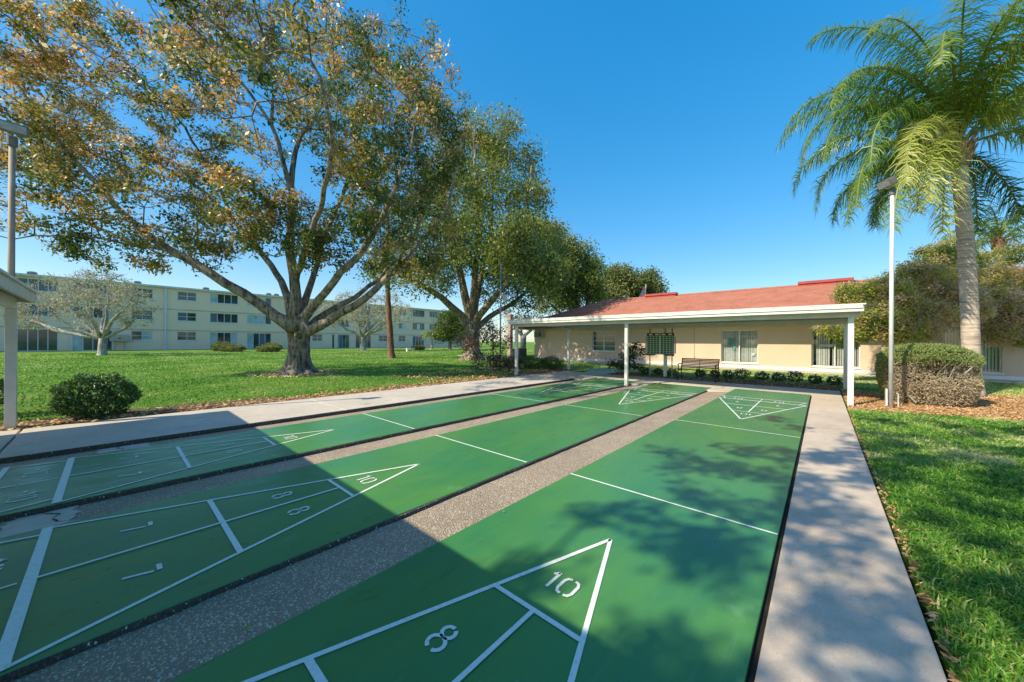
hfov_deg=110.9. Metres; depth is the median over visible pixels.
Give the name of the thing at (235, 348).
clipped bush
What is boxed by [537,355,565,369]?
juniper bush
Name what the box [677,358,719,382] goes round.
park bench
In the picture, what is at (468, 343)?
red shrub
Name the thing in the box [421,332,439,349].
palm tree
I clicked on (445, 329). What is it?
evergreen tree
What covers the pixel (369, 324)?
window
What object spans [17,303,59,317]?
window
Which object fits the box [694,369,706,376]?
bedding plant
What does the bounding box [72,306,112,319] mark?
window
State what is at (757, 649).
gutter
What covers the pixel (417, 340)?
patio door
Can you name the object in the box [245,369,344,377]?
fallen leaves
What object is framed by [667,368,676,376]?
bedding plant
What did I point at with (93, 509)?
aggregate strip
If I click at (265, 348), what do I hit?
clipped bush
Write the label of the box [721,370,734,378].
bedding plant
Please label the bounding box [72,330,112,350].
patio door
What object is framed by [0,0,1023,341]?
sky
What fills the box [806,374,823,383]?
bedding plant
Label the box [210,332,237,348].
patio door
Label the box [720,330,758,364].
window
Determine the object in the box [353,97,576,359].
oak tree
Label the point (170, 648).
aggregate strip
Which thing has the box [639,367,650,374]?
bedding plant
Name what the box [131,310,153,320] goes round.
window
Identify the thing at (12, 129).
lamp pole
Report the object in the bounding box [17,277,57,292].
window
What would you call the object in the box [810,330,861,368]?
window
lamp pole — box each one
[0,119,28,276]
[876,175,898,406]
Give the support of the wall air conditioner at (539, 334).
attached to the clubhouse
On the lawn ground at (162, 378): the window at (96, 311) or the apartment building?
the apartment building
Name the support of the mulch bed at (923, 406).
on the lawn ground at (162, 378)
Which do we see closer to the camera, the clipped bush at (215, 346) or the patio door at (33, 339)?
the patio door at (33, 339)
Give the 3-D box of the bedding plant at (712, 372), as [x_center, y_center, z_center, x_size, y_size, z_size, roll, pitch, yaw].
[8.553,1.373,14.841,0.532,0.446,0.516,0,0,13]
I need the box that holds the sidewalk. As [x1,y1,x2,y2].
[0,371,600,457]
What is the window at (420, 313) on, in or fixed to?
in the apartment building
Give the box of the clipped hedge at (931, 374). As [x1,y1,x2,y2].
[874,342,986,407]
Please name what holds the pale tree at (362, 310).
on the lawn ground at (162, 378)
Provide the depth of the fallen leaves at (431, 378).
15.12 m
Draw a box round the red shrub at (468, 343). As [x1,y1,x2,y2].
[452,317,515,374]
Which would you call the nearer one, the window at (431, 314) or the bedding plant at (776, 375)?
the bedding plant at (776, 375)
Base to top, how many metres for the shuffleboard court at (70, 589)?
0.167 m
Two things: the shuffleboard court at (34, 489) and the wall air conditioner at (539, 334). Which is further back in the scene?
the wall air conditioner at (539, 334)
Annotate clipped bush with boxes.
[210,341,233,350]
[219,344,246,351]
[255,344,280,351]
[261,342,282,350]
[411,345,425,349]
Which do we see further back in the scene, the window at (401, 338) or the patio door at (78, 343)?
the window at (401, 338)
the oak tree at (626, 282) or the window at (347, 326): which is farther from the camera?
the window at (347, 326)
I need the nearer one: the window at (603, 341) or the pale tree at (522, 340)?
the window at (603, 341)
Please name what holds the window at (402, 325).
in the apartment building
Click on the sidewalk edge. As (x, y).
(87, 448)
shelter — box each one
[0,268,39,428]
[507,303,865,405]
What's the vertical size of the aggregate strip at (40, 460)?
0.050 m
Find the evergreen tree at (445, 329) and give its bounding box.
[429,309,465,349]
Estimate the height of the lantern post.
5.200 m
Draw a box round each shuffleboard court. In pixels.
[0,378,638,522]
[0,383,711,681]
[169,389,810,681]
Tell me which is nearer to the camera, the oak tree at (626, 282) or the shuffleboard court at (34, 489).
the shuffleboard court at (34, 489)
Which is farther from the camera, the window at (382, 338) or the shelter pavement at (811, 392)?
the window at (382, 338)
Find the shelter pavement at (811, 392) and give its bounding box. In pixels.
[587,374,841,396]
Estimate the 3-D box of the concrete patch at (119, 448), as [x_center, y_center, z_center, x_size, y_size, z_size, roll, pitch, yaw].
[-5.313,1.455,4.831,0.510,0.051,0.558,0,0,41]
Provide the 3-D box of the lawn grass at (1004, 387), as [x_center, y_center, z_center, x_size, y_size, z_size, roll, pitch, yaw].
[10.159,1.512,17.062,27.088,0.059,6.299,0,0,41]
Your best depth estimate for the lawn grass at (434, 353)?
18.30 m
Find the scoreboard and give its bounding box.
[645,329,675,377]
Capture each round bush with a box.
[0,377,17,410]
[46,371,142,419]
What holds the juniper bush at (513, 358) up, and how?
on the shrub bed at (540, 368)
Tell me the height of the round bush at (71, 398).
0.901 m
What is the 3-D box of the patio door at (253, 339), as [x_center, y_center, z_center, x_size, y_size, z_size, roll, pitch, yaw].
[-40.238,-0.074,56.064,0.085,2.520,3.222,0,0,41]
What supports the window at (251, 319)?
in the apartment building
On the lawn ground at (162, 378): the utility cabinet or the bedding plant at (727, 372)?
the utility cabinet
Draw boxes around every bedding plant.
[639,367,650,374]
[651,368,662,374]
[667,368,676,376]
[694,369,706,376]
[708,369,721,377]
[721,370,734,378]
[733,368,751,378]
[754,371,769,379]
[770,372,786,381]
[785,371,804,381]
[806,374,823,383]
[825,375,842,385]
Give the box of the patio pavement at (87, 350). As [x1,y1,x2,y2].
[19,347,428,351]
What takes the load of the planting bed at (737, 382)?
on the lawn ground at (162, 378)
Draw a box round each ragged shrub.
[810,234,1009,348]
[956,236,1023,348]
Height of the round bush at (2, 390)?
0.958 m
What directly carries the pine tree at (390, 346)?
on the lawn ground at (162, 378)
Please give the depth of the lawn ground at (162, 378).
10.58 m
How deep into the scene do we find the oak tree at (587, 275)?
39.11 m
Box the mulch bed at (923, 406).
[841,390,1023,420]
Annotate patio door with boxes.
[18,329,57,350]
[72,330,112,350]
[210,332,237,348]
[247,333,270,348]
[332,335,348,347]
[356,335,370,347]
[413,336,423,346]
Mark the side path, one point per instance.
(599, 371)
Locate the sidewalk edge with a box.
[0,378,573,463]
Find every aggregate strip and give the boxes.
[0,380,580,468]
[0,385,645,538]
[11,392,727,681]
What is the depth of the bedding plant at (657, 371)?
15.44 m
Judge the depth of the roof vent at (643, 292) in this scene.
33.98 m
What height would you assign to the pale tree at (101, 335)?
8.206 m
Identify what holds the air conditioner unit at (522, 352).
on the lawn ground at (162, 378)
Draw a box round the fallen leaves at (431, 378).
[388,367,567,382]
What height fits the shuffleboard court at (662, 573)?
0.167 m
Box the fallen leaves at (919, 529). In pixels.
[867,435,1007,577]
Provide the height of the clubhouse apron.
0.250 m
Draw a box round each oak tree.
[0,0,484,374]
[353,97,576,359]
[529,216,612,316]
[595,261,671,302]
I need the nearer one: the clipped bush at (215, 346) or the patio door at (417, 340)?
the clipped bush at (215, 346)
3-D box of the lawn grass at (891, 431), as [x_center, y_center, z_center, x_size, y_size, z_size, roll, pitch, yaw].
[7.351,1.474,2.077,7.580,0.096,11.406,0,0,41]
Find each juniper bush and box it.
[502,355,524,367]
[518,354,545,368]
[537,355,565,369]
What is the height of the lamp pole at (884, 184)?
5.344 m
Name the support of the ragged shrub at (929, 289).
on the lawn ground at (162, 378)
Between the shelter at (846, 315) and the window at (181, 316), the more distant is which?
the window at (181, 316)
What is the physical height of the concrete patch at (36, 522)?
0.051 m
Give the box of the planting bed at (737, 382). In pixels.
[611,372,840,390]
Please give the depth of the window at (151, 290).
46.63 m
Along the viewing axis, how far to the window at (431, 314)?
80.94 m
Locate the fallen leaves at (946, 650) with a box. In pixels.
[848,411,968,681]
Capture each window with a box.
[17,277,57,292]
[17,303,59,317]
[71,282,112,295]
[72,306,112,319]
[130,331,153,340]
[131,288,153,298]
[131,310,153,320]
[176,291,197,301]
[176,332,196,340]
[177,312,196,321]
[209,313,238,323]
[210,293,237,304]
[246,297,270,305]
[247,315,271,324]
[312,334,322,341]
[332,319,349,327]
[355,320,370,327]
[378,335,386,341]
[399,323,405,328]
[399,336,405,341]
[412,310,423,316]
[412,323,423,329]
[429,311,437,317]
[591,331,615,351]
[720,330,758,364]
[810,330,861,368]
[943,329,1004,374]
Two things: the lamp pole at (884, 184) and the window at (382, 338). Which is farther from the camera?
the window at (382, 338)
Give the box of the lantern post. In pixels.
[499,264,507,371]
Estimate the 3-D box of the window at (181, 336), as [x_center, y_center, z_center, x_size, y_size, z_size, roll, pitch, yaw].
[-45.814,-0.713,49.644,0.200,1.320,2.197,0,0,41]
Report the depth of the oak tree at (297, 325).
12.37 m
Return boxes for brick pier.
[507,314,513,356]
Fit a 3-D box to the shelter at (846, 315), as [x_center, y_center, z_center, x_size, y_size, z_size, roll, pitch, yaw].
[5.435,0.311,13.283,10.870,2.390,4.780,0,0,41]
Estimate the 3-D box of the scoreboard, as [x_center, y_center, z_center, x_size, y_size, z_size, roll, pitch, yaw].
[6.202,0.491,14.737,1.240,2.040,0.106,0,0,41]
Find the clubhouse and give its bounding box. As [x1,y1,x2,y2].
[514,267,1023,380]
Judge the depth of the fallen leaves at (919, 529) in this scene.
2.71 m
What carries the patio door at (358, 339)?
in the apartment building
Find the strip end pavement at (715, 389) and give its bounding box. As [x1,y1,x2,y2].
[574,377,733,391]
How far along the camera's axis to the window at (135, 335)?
46.38 m
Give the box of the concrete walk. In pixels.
[754,395,946,681]
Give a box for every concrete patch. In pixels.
[0,505,80,537]
[95,443,150,453]
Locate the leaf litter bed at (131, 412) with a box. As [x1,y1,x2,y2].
[0,370,572,430]
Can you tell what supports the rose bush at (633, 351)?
on the planting bed at (737, 382)
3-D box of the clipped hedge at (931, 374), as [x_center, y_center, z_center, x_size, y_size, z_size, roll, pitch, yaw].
[10.476,0.823,8.926,1.858,1.646,1.965,0,0,41]
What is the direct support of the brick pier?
on the lawn ground at (162, 378)
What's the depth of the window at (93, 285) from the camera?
43.42 m
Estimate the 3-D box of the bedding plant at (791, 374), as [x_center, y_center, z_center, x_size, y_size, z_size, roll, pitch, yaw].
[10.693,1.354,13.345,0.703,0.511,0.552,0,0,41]
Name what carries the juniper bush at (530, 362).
on the shrub bed at (540, 368)
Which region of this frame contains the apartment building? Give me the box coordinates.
[0,273,464,350]
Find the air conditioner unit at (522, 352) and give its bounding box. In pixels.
[513,348,526,357]
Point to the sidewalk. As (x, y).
(18, 442)
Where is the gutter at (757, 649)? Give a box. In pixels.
[746,396,811,681]
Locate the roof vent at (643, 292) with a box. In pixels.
[639,286,645,296]
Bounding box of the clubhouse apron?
[458,355,1023,383]
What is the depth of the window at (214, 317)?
52.72 m
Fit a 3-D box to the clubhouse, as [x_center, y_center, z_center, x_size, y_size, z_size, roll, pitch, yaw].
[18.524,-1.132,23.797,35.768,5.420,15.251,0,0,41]
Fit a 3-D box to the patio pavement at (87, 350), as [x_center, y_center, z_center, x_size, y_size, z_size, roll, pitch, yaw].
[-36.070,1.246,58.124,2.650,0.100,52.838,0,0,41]
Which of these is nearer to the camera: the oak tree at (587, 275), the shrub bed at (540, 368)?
the shrub bed at (540, 368)
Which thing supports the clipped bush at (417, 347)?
on the lawn ground at (162, 378)
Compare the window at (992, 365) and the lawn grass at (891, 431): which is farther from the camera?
the window at (992, 365)
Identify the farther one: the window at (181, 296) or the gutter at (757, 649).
the window at (181, 296)
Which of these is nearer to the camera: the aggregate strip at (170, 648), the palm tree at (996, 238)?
the aggregate strip at (170, 648)
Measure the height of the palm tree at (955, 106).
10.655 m
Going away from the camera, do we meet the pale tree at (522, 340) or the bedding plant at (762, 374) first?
the bedding plant at (762, 374)
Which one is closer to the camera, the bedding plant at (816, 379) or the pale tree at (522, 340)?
the bedding plant at (816, 379)
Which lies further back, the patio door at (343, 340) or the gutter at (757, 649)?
the patio door at (343, 340)
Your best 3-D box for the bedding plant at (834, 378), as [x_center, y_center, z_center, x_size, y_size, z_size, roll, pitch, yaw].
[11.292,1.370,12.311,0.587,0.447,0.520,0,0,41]
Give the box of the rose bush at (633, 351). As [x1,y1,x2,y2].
[605,342,647,373]
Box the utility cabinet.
[109,335,129,349]
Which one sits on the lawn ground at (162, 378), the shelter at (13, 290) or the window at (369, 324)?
the shelter at (13, 290)
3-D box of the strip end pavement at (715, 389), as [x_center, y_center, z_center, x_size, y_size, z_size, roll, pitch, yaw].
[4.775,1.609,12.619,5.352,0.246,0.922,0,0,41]
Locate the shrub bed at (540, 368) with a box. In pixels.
[481,366,581,373]
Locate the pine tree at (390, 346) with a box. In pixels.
[353,206,422,357]
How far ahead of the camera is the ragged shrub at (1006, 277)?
13.76 m
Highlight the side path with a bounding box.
[584,368,616,373]
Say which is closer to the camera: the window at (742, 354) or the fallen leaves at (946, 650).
the fallen leaves at (946, 650)
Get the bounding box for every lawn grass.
[0,348,599,422]
[519,360,1023,397]
[847,408,1023,681]
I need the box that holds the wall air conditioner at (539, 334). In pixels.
[534,331,544,336]
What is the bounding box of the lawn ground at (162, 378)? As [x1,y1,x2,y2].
[0,342,1023,681]
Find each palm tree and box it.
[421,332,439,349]
[774,0,1023,396]
[937,203,1023,263]
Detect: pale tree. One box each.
[0,266,161,355]
[316,285,417,350]
[496,303,543,348]
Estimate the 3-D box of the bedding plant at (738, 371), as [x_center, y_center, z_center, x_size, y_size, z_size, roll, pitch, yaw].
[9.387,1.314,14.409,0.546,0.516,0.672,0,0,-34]
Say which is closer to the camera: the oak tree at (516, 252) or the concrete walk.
the concrete walk
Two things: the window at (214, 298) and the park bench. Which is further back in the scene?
the window at (214, 298)
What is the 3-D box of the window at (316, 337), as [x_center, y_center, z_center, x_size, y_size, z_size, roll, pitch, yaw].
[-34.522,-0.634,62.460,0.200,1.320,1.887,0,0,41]
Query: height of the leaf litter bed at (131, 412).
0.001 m
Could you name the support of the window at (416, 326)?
in the apartment building

